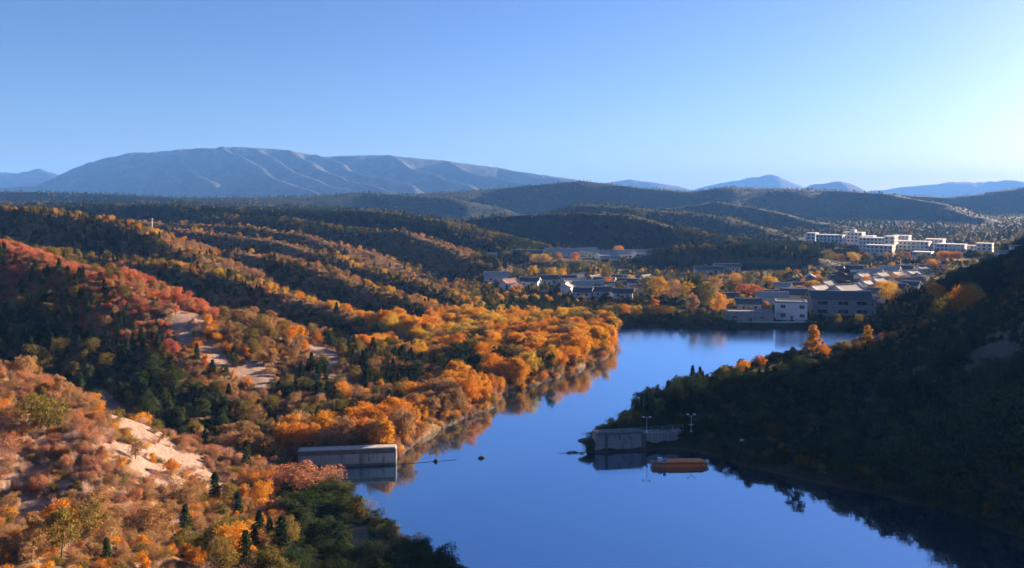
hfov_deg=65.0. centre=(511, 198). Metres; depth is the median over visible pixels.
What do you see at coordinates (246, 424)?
autumn tree
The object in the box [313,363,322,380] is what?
pine tree
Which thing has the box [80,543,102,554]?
shrub
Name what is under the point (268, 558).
autumn tree
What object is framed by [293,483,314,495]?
shrub
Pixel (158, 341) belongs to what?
pine tree
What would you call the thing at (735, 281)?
autumn tree
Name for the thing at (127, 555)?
shrub
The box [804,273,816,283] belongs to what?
village house
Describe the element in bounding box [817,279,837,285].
village house
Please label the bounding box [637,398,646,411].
pine tree
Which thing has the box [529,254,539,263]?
autumn tree
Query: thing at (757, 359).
autumn tree
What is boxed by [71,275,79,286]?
pine tree
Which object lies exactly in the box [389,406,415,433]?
autumn tree
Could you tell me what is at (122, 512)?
shrub
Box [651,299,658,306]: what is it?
autumn tree
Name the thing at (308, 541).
shrub
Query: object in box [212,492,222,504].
shrub
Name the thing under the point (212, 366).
pine tree
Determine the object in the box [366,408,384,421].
autumn tree
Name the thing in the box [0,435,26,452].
shrub
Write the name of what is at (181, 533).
autumn tree
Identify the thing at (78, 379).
pine tree
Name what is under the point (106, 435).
shrub
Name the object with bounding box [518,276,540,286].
village house
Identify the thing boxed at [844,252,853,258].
autumn tree
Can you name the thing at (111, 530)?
shrub
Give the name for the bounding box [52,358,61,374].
pine tree
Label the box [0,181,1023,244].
hills
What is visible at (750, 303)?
village house
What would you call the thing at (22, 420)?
shrub
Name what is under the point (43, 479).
shrub
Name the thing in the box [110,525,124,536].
shrub
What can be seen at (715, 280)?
autumn tree
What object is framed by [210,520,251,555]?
autumn tree
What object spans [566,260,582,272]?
autumn tree
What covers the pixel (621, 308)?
autumn tree
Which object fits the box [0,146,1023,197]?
mountains
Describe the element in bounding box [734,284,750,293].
autumn tree
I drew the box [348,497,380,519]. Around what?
shrub
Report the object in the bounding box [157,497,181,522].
autumn tree
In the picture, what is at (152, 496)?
shrub
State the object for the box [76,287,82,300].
pine tree
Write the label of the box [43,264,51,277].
pine tree
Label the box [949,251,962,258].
autumn tree
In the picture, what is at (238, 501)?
pine tree
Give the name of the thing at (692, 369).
pine tree
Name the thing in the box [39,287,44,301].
pine tree
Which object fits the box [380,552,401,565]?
shrub
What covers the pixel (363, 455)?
dam wall
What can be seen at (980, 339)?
pine tree
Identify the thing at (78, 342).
pine tree
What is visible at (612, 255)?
hall
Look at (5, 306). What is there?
pine tree
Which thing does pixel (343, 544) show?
shrub
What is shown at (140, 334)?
pine tree
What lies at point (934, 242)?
office building
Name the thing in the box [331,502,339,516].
shrub
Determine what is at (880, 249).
office building
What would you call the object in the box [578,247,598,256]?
hall
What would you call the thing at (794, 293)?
village house
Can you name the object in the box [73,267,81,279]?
pine tree
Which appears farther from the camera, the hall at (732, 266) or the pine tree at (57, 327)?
the hall at (732, 266)
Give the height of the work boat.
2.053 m
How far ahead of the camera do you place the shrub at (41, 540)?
99.52 m
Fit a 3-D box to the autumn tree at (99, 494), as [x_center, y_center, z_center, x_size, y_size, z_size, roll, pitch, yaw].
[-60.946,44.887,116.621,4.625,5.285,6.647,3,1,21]
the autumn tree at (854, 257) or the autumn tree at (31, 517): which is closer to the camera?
the autumn tree at (31, 517)
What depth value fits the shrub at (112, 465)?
132.62 m
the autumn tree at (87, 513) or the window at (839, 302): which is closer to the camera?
the autumn tree at (87, 513)
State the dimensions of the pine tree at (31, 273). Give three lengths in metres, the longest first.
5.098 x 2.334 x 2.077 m
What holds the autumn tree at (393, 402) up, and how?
on the ground
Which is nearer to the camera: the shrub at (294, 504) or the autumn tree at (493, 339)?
the shrub at (294, 504)
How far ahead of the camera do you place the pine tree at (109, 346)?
219.28 m
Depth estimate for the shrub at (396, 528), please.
136.72 m
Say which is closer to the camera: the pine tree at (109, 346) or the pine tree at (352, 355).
the pine tree at (109, 346)
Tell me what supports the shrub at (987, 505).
on the ground
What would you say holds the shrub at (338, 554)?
on the ground
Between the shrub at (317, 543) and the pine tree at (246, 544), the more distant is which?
the shrub at (317, 543)
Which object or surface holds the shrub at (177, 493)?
on the ground
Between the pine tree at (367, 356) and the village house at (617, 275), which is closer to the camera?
the pine tree at (367, 356)
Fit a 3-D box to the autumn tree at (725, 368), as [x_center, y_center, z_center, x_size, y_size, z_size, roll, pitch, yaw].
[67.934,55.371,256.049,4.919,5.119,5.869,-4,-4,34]
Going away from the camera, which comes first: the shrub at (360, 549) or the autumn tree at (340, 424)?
the shrub at (360, 549)
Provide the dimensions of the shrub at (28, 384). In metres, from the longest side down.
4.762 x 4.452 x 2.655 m
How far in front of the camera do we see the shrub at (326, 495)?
150.62 m
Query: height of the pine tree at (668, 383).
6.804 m
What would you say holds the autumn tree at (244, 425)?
on the ground
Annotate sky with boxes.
[0,0,1023,191]
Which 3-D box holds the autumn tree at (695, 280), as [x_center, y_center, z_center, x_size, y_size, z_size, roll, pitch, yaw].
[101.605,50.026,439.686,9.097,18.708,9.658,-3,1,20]
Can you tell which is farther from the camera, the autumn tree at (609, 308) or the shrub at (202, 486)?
the autumn tree at (609, 308)
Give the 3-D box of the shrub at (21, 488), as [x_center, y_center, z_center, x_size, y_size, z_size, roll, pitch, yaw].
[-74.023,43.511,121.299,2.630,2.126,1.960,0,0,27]
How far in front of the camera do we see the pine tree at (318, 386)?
218.87 m
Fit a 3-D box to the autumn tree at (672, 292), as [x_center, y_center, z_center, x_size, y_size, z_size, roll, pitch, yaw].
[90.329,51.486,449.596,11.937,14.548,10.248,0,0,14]
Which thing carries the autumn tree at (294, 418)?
on the ground
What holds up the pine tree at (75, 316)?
on the ground
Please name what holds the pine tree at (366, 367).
on the ground
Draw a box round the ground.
[0,204,1023,567]
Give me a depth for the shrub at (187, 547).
111.69 m
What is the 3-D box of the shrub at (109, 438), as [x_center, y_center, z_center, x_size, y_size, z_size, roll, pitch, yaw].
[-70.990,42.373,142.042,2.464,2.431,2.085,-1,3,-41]
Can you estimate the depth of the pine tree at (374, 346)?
261.34 m
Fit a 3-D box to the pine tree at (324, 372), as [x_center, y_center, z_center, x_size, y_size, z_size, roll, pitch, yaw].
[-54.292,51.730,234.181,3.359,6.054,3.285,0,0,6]
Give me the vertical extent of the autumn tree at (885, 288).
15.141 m
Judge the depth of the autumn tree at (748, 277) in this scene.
518.73 m
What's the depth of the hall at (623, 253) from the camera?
760.50 m
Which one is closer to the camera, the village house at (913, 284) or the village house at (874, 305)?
the village house at (874, 305)
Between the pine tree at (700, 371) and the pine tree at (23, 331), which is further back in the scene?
the pine tree at (700, 371)
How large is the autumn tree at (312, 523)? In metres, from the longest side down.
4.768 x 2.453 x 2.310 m
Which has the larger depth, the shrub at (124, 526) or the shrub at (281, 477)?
the shrub at (281, 477)
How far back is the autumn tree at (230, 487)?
144.29 m
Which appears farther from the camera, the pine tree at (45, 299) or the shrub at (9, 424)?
the pine tree at (45, 299)
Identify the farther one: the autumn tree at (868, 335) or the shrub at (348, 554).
the autumn tree at (868, 335)
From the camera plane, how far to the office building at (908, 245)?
818.12 m
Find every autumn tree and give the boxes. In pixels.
[8,391,73,428]
[20,519,44,546]
[22,512,46,538]
[35,497,79,521]
[38,505,82,557]
[51,512,80,529]
[66,496,111,533]
[74,486,111,519]
[83,522,102,534]
[89,392,106,407]
[90,516,122,541]
[127,411,155,422]
[135,503,173,536]
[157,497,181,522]
[171,526,194,544]
[183,545,208,567]
[203,536,242,567]
[205,515,238,538]
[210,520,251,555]
[211,424,233,439]
[211,482,239,502]
[214,430,240,449]
[233,420,250,436]
[235,425,264,453]
[236,418,262,437]
[244,479,273,505]
[246,542,286,567]
[257,551,287,567]
[260,559,299,567]
[272,421,295,445]
[272,514,301,544]
[273,544,312,567]
[282,413,305,436]
[287,421,311,446]
[290,410,310,426]
[290,509,304,530]
[291,506,314,535]
[301,425,319,446]
[303,413,319,431]
[307,519,318,535]
[317,409,336,429]
[317,516,338,538]
[318,415,338,442]
[328,518,352,543]
[333,415,357,445]
[341,406,363,433]
[344,416,367,435]
[349,400,374,414]
[353,404,380,420]
[359,419,383,442]
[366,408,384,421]
[371,402,397,420]
[375,416,395,443]
[388,397,404,411]
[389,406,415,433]
[392,396,417,414]
[394,411,418,433]
[424,377,441,394]
[438,377,455,390]
[450,386,468,410]
[456,377,471,394]
[460,376,482,402]
[486,331,503,344]
[501,251,511,259]
[511,251,521,260]
[517,351,543,372]
[521,252,530,260]
[528,265,539,273]
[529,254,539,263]
[537,267,548,274]
[538,253,551,263]
[546,267,558,274]
[552,252,562,259]
[557,268,566,275]
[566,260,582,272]
[570,252,579,262]
[583,265,591,275]
[600,266,614,276]
[605,306,614,312]
[610,304,619,314]
[614,282,625,287]
[618,305,624,314]
[622,304,630,313]
[630,305,637,315]
[636,275,660,298]
[636,304,642,315]
[641,305,650,314]
[646,275,668,299]
[646,305,655,314]
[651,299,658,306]
[655,255,669,266]
[655,306,662,315]
[661,305,667,313]
[664,279,683,297]
[665,306,675,314]
[681,281,697,296]
[686,292,699,311]
[689,273,703,298]
[695,281,716,309]
[708,277,722,291]
[709,292,728,310]
[719,365,729,373]
[727,298,734,307]
[729,273,744,284]
[733,360,750,372]
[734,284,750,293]
[741,274,755,283]
[744,284,759,293]
[751,354,767,364]
[761,275,779,288]
[761,301,770,308]
[775,270,788,282]
[782,271,799,282]
[798,245,807,252]
[802,325,822,353]
[804,280,819,287]
[814,276,828,283]
[818,343,831,354]
[821,249,833,257]
[830,252,838,258]
[837,253,846,261]
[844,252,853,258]
[847,251,860,262]
[856,250,868,258]
[856,336,867,341]
[863,325,872,343]
[864,254,873,260]
[864,453,885,478]
[875,280,901,300]
[876,280,894,296]
[888,252,901,259]
[889,274,900,279]
[899,251,912,258]
[918,293,934,308]
[922,282,948,305]
[926,259,939,268]
[930,295,960,318]
[935,251,950,258]
[937,251,952,258]
[945,283,984,311]
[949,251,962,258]
[951,281,974,300]
[956,281,986,303]
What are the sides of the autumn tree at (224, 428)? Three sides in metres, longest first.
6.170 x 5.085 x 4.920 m
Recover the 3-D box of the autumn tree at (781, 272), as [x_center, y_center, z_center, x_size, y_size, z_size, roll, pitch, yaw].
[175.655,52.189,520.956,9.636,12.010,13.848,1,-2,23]
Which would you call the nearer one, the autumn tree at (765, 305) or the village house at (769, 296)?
the autumn tree at (765, 305)
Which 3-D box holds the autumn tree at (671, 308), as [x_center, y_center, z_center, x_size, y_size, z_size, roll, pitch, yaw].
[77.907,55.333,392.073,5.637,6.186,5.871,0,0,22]
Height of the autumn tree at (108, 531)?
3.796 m
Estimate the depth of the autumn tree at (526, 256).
689.21 m
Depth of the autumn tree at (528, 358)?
261.56 m
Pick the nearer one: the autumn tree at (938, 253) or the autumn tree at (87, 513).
the autumn tree at (87, 513)
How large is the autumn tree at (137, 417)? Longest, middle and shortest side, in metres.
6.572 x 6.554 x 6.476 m
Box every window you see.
[817,301,827,304]
[817,309,827,312]
[838,301,848,304]
[838,309,848,313]
[856,301,866,305]
[856,310,866,313]
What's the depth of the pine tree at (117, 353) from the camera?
220.11 m
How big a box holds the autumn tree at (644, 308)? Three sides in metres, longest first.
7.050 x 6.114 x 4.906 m
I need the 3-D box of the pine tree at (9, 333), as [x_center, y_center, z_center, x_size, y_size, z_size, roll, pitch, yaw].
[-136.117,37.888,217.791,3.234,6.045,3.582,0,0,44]
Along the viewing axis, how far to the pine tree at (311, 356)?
242.14 m
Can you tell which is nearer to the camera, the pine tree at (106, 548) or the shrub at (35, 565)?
the shrub at (35, 565)
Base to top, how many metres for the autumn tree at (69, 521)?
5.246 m
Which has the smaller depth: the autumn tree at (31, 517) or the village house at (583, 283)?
the autumn tree at (31, 517)
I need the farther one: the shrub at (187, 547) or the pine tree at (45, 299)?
the pine tree at (45, 299)
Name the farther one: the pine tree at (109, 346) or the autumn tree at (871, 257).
the autumn tree at (871, 257)
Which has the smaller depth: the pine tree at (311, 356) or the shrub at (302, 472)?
the shrub at (302, 472)
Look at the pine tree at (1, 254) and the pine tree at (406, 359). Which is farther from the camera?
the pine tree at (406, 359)
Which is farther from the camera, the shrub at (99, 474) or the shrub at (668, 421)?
the shrub at (668, 421)
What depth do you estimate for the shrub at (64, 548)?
98.99 m
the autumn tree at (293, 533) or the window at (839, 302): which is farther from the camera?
the window at (839, 302)
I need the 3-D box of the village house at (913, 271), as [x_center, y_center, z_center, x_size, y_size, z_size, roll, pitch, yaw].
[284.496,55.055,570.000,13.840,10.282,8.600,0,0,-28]
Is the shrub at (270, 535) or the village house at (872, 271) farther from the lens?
the village house at (872, 271)
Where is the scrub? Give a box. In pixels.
[0,184,1023,567]
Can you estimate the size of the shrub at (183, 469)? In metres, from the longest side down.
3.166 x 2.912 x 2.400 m
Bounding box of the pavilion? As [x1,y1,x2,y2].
[828,265,859,283]
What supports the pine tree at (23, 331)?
on the ground
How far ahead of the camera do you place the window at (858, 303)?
393.25 m
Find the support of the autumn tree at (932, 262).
on the ground
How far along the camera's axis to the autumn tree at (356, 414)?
195.35 m
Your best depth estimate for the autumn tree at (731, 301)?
424.82 m
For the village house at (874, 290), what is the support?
on the ground
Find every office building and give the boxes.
[806,232,818,241]
[815,234,845,244]
[843,230,865,244]
[858,237,883,249]
[866,244,895,257]
[884,235,897,249]
[893,235,911,239]
[898,240,931,252]
[912,251,933,260]
[925,238,945,250]
[936,243,966,252]
[967,245,975,251]
[976,242,993,251]
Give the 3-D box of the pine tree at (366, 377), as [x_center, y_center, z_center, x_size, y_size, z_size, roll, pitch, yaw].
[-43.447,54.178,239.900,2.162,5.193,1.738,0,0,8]
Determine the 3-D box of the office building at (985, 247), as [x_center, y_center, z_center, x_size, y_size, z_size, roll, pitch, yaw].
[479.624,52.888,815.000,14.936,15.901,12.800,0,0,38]
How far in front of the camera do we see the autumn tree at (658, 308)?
390.91 m
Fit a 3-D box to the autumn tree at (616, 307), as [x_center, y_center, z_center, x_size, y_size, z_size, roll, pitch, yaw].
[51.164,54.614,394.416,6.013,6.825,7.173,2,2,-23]
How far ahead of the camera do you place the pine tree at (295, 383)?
222.79 m
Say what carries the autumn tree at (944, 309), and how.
on the ground
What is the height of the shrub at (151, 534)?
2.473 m
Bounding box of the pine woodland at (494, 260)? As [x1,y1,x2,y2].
[0,179,1023,369]
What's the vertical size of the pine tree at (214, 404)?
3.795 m
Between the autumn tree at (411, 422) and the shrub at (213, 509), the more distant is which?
the autumn tree at (411, 422)
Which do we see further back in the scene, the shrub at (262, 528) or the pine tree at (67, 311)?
the pine tree at (67, 311)
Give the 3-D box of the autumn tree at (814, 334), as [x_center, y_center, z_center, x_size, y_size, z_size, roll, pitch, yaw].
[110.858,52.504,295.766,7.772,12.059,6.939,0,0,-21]
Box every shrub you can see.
[0,432,16,444]
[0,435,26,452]
[0,451,16,461]
[0,494,17,507]
[0,523,17,534]
[1,408,13,420]
[1,505,19,517]
[3,516,13,525]
[4,423,26,433]
[9,381,36,392]
[10,533,22,542]
[13,410,28,422]
[13,460,34,472]
[13,515,25,526]
[17,481,26,491]
[25,532,52,546]
[27,478,42,492]
[28,511,47,519]
[30,543,49,554]
[31,563,41,567]
[35,473,53,490]
[41,560,55,567]
[43,538,70,554]
[46,391,60,398]
[59,421,75,432]
[60,453,76,468]
[65,408,81,417]
[66,430,86,439]
[69,551,83,564]
[72,429,89,438]
[80,470,97,481]
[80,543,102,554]
[82,485,94,497]
[87,524,124,542]
[90,410,106,424]
[90,434,107,444]
[96,445,106,454]
[97,419,108,429]
[97,467,104,477]
[97,501,113,513]
[99,535,112,545]
[100,426,117,437]
[105,433,113,443]
[105,508,136,524]
[106,443,118,453]
[107,473,121,486]
[110,459,119,467]
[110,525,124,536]
[112,544,123,558]
[113,550,137,564]
[116,523,129,535]
[117,467,126,476]
[118,483,136,496]
[121,500,142,512]
[127,528,137,539]
[130,487,142,502]
[134,529,161,541]
[134,541,147,551]
[135,534,155,546]
[136,541,168,558]
[137,505,153,522]
[143,470,164,484]
[144,490,160,502]
[149,530,171,543]
[151,434,160,444]
[155,480,167,491]
[157,487,170,501]
[159,526,176,539]
[161,522,178,532]
[167,477,190,491]
[169,485,190,499]
[171,536,184,548]
[175,494,201,504]
[178,465,189,472]
[180,542,198,556]
[189,504,203,512]
[191,479,210,495]
[192,485,200,496]
[192,513,203,528]
[197,474,210,485]
[199,560,217,567]
[210,502,223,512]
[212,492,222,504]
[223,499,231,509]
[241,520,255,529]
[250,529,269,549]
[256,462,309,491]
[257,526,265,534]
[263,530,274,544]
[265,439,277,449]
[268,508,282,517]
[273,492,304,508]
[278,498,293,512]
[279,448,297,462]
[280,482,293,492]
[284,459,325,491]
[288,500,301,513]
[292,491,313,504]
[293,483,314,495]
[294,533,306,547]
[296,491,324,506]
[298,558,314,567]
[303,534,338,556]
[303,545,318,557]
[306,534,321,546]
[308,463,347,484]
[309,535,332,550]
[314,483,330,495]
[318,491,332,500]
[321,559,349,567]
[322,515,332,524]
[323,529,349,540]
[325,539,340,554]
[328,495,342,508]
[329,535,353,552]
[329,553,347,564]
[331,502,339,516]
[334,536,357,557]
[336,480,351,492]
[339,484,355,498]
[340,549,356,561]
[345,555,357,565]
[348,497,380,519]
[352,552,388,567]
[355,540,369,558]
[361,538,395,556]
[362,546,385,559]
[364,541,384,556]
[366,507,387,524]
[366,527,381,541]
[377,518,397,536]
[378,541,390,550]
[379,516,394,525]
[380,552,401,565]
[381,529,398,543]
[390,524,401,536]
[401,540,429,555]
[406,532,432,544]
[408,540,435,554]
[409,535,430,550]
[431,541,458,561]
[439,554,461,567]
[609,418,625,428]
[617,424,635,428]
[627,418,644,429]
[647,420,671,430]
[662,416,677,428]
[675,418,695,431]
[684,417,716,432]
[778,441,793,454]
[815,455,835,466]
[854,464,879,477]
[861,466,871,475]
[980,502,998,517]
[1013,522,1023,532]
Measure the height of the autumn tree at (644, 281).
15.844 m
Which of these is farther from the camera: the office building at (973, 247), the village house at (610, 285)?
the office building at (973, 247)
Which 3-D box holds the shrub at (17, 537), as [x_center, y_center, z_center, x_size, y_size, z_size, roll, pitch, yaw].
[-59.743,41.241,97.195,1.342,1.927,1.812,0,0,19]
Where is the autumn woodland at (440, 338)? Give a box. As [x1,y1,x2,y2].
[0,180,1023,567]
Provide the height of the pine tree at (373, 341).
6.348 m
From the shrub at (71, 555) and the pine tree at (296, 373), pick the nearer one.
the shrub at (71, 555)
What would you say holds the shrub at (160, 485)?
on the ground
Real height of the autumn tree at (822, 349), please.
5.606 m
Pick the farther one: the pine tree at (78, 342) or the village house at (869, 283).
the village house at (869, 283)
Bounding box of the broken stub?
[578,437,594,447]
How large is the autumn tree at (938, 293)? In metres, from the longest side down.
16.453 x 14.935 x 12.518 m
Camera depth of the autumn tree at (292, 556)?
116.66 m
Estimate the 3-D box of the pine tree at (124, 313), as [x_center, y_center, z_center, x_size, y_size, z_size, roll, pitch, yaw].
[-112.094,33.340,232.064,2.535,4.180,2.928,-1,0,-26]
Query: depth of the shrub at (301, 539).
127.69 m
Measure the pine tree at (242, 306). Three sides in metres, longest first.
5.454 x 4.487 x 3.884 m
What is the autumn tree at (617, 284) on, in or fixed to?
on the ground
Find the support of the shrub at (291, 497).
on the ground
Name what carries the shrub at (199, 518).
on the ground
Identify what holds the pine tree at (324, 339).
on the ground
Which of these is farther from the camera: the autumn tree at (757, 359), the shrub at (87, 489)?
the autumn tree at (757, 359)
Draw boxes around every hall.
[511,249,543,259]
[544,248,578,257]
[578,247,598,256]
[593,250,618,260]
[614,249,632,258]
[631,249,652,257]
[692,265,725,273]
[711,263,741,270]
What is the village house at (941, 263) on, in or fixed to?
on the ground
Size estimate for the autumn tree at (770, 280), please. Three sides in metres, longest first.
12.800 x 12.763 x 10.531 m
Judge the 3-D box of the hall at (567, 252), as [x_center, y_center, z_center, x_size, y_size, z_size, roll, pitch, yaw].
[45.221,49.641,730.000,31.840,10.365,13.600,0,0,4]
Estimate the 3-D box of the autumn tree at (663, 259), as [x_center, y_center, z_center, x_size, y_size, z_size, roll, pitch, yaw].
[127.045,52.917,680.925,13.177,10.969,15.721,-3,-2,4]
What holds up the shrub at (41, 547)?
on the ground
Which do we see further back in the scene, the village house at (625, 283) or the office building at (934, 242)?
the office building at (934, 242)
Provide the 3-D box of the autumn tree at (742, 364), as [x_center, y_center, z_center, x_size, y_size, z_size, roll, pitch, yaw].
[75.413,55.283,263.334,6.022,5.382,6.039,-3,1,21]
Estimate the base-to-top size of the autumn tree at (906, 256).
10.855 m
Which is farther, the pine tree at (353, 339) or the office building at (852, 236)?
the office building at (852, 236)
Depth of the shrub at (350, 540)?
131.62 m
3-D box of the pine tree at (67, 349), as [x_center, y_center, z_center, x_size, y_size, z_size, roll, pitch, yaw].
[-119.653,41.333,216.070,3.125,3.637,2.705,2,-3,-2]
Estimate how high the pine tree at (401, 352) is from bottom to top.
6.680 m
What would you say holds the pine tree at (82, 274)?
on the ground
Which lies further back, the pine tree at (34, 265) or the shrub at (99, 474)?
the pine tree at (34, 265)
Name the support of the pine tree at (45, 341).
on the ground
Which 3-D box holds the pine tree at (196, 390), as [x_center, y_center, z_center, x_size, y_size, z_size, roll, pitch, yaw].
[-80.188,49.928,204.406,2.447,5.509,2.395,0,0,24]
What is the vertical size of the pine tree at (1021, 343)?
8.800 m
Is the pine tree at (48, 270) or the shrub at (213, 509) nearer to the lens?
the shrub at (213, 509)
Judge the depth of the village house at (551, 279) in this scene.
532.54 m
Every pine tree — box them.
[0,245,4,259]
[0,302,7,313]
[0,342,6,357]
[2,242,8,255]
[4,327,13,347]
[7,309,12,320]
[17,344,23,359]
[19,327,26,339]
[21,344,34,361]
[23,332,28,342]
[28,267,34,281]
[28,337,33,348]
[29,260,39,271]
[33,332,42,349]
[38,295,48,310]
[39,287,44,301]
[40,274,45,284]
[40,334,48,351]
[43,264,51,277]
[47,333,54,353]
[52,309,61,323]
[52,349,61,362]
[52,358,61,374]
[54,264,59,276]
[55,258,62,272]
[55,324,61,334]
[58,293,65,305]
[60,325,66,341]
[61,304,72,323]
[61,346,70,356]
[62,265,71,277]
[65,329,74,343]
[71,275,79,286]
[71,327,76,339]
[72,308,79,321]
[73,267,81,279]
[73,297,78,310]
[74,335,82,348]
[75,372,88,392]
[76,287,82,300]
[80,265,84,280]
[84,298,91,311]
[89,293,98,306]
[90,326,94,337]
[99,279,108,294]
[100,537,111,562]
[102,330,110,347]
[105,343,113,360]
[113,323,121,335]
[114,335,120,345]
[115,348,120,357]
[116,312,123,326]
[120,339,132,360]
[122,307,127,318]
[128,332,136,351]
[131,317,135,330]
[136,328,145,342]
[138,336,146,348]
[152,334,163,347]
[166,373,179,391]
[170,390,175,400]
[177,503,193,533]
[188,393,195,405]
[188,426,197,440]
[191,343,201,361]
[193,384,200,402]
[201,429,207,442]
[207,472,225,502]
[208,359,219,372]
[210,427,218,443]
[212,399,216,411]
[224,383,231,398]
[232,491,243,514]
[235,530,254,567]
[238,440,254,465]
[240,302,245,309]
[246,286,253,296]
[248,523,261,548]
[254,399,262,418]
[255,509,265,528]
[262,409,267,421]
[265,517,274,534]
[270,515,292,550]
[272,380,286,395]
[293,367,298,384]
[293,379,299,390]
[298,361,305,376]
[306,358,309,371]
[309,352,316,365]
[311,381,327,399]
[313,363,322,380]
[321,366,330,380]
[322,331,328,345]
[323,381,332,400]
[327,333,332,344]
[349,348,357,362]
[351,335,356,342]
[354,345,358,358]
[359,349,365,366]
[359,370,367,386]
[363,372,368,384]
[364,348,371,360]
[364,353,370,367]
[364,362,368,371]
[369,337,375,350]
[371,344,380,358]
[371,396,376,405]
[381,389,392,403]
[384,368,388,383]
[386,366,393,381]
[389,358,396,370]
[395,345,410,361]
[404,353,408,363]
[409,347,416,358]
[411,356,417,371]
[465,350,470,364]
[476,355,480,365]
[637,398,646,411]
[645,391,654,409]
[664,380,671,398]
[689,365,695,376]
[697,366,703,380]
[811,365,816,373]
[977,332,985,346]
[1009,322,1019,342]
[1017,325,1023,349]
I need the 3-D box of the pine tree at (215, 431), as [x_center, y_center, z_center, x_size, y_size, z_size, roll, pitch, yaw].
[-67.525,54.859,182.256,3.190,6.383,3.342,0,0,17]
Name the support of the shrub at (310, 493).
on the ground
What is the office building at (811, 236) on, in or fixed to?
on the ground
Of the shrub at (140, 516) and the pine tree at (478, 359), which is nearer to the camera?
the shrub at (140, 516)
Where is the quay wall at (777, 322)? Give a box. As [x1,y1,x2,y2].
[735,321,816,322]
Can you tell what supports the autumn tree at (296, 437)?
on the ground
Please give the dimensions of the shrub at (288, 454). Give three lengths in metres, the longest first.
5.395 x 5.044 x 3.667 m
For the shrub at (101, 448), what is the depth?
133.30 m
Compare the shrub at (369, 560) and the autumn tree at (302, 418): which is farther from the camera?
the autumn tree at (302, 418)
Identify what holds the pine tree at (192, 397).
on the ground
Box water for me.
[290,326,1023,567]
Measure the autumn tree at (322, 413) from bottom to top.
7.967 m
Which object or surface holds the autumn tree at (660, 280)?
on the ground
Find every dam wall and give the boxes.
[298,444,396,467]
[592,425,681,451]
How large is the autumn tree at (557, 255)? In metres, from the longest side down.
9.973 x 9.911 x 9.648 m
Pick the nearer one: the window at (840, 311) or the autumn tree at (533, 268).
the window at (840, 311)
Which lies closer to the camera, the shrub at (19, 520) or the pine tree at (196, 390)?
the shrub at (19, 520)
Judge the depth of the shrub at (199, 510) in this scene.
134.63 m
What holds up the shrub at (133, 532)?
on the ground
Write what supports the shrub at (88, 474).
on the ground
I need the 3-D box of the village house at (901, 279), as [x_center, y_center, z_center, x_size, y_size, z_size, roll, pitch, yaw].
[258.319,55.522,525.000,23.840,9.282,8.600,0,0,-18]
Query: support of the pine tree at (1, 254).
on the ground
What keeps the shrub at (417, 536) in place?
on the ground
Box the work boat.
[650,458,708,467]
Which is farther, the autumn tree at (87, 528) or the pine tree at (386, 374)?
the pine tree at (386, 374)
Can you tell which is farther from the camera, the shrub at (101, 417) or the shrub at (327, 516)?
the shrub at (101, 417)
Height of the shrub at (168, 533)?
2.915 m
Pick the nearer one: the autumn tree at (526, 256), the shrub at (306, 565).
the shrub at (306, 565)
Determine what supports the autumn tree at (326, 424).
on the ground
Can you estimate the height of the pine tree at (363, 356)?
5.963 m
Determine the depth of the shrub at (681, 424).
196.64 m
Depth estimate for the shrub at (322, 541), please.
129.49 m
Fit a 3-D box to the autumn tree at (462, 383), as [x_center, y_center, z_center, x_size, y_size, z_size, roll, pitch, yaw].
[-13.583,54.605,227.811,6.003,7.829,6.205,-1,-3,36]
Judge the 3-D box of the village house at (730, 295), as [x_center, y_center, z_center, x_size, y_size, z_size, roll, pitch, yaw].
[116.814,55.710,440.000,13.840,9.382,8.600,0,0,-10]
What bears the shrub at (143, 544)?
on the ground
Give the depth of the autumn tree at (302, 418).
193.37 m
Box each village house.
[483,271,509,283]
[498,277,519,290]
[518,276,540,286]
[535,274,559,284]
[558,274,577,282]
[558,281,574,294]
[559,277,584,285]
[571,272,587,279]
[572,279,604,286]
[572,286,593,297]
[585,274,601,279]
[591,285,612,296]
[592,276,616,280]
[602,280,628,285]
[603,283,624,287]
[611,274,629,278]
[611,287,633,299]
[616,277,640,283]
[626,283,647,295]
[640,274,654,278]
[712,292,740,303]
[724,309,773,321]
[733,297,763,308]
[755,291,789,308]
[762,289,778,290]
[773,281,791,288]
[774,299,807,320]
[779,287,810,298]
[786,273,802,281]
[792,281,808,287]
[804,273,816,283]
[805,289,874,315]
[808,283,833,290]
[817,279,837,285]
[830,282,865,290]
[843,264,864,271]
[854,271,874,281]
[860,279,875,286]
[863,268,883,273]
[863,286,885,303]
[871,276,890,284]
[872,295,878,315]
[873,271,891,278]
[879,265,901,271]
[888,282,910,292]
[890,270,909,276]
[890,276,926,284]
[895,264,913,270]
[902,280,921,290]
[905,269,924,276]
[911,272,924,277]
[914,264,932,274]
[924,259,946,269]
[993,250,1009,255]
[1008,245,1019,249]
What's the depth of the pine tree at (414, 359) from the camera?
258.61 m
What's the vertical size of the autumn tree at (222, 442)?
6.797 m
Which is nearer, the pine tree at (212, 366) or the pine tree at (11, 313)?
the pine tree at (212, 366)
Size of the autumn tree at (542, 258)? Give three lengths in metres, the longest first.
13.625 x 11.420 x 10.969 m
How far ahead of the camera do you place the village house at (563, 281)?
503.39 m
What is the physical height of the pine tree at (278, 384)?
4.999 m
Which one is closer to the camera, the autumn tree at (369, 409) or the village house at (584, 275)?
the autumn tree at (369, 409)
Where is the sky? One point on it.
(868, 95)
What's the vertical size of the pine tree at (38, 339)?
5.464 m
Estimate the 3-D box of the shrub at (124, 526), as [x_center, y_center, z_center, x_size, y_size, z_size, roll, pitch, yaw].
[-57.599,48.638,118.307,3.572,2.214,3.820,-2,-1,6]

